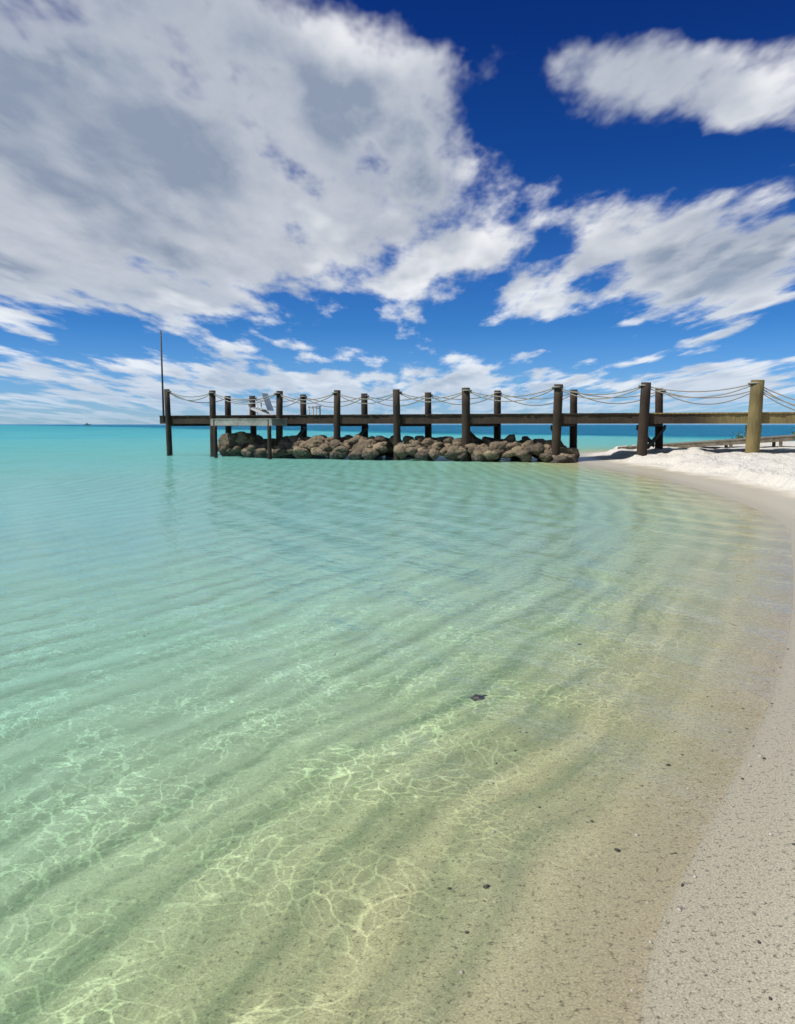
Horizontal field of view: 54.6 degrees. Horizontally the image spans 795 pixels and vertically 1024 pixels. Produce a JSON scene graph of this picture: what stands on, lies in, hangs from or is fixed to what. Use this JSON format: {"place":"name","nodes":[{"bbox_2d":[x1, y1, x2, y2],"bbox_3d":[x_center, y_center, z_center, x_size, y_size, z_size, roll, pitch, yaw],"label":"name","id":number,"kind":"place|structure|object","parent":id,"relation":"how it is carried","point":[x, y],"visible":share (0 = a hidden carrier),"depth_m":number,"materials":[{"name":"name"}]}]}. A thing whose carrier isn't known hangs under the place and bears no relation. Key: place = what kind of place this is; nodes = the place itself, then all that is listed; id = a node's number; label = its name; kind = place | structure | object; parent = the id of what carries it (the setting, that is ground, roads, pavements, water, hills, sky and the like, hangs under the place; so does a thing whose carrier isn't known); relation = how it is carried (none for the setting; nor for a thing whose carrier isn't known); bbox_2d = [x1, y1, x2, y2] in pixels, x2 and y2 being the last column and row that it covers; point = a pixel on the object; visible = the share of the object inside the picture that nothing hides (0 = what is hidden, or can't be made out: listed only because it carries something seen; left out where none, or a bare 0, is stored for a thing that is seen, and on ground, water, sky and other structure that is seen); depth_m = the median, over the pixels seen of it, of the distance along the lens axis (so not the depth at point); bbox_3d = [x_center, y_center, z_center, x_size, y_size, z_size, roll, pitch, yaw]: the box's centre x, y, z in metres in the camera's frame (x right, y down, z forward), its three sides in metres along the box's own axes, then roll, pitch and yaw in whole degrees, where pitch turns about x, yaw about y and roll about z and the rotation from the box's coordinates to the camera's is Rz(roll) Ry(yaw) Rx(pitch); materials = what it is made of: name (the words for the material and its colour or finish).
{"place":"outdoors","nodes":[
{"label":"outdoors","id":0,"kind":"place"},
{"bbox_2d":[0,424,794,1023],"bbox_3d":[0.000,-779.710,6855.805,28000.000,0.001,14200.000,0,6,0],"label":"water","id":1,"kind":"structure","parent":0,"point":[348,740],"depth_m":3.69,"materials":[{"name":"teal liquid"}]},
{"bbox_2d":[218,431,579,462],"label":"rocks","id":2,"kind":"object","parent":1,"relation":"in","point":[360,446],"visible":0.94,"depth_m":30.93,"materials":[{"name":"stone"}]},
{"bbox_2d":[159,331,794,460],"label":"pier","id":3,"kind":"structure","parent":1,"relation":"in","point":[754,417],"depth_m":30.06,"materials":[{"name":"brown wood"}]},
{"bbox_2d":[0,0,794,423],"label":"sky","id":4,"kind":"structure","parent":0,"point":[315,199],"materials":[{"name":"blue"}]},
{"bbox_2d":[577,441,794,1023],"bbox_3d":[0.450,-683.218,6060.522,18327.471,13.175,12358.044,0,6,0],"label":"ground","id":5,"kind":"structure","parent":0,"point":[712,960],"depth_m":2.41,"materials":[{"name":"beige sand"}]},
{"bbox_2d":[617,435,794,448],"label":"boardwalk","id":6,"kind":"structure","parent":5,"relation":"on","point":[766,439],"depth_m":31.16,"materials":[{"name":"brown wood"}]},
{"bbox_2d":[631,619,794,1000],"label":"pebbles","id":7,"kind":"object","parent":5,"relation":"on","point":[680,910],"visible":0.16,"depth_m":2.38,"materials":[{"name":"beige stone"}]},
{"bbox_2d":[732,428,794,438],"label":"sea grape shrub","id":8,"kind":"object","parent":5,"relation":"on","point":[745,436],"visible":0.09,"depth_m":43.00,"materials":[{"name":"green plant"}]}
]}

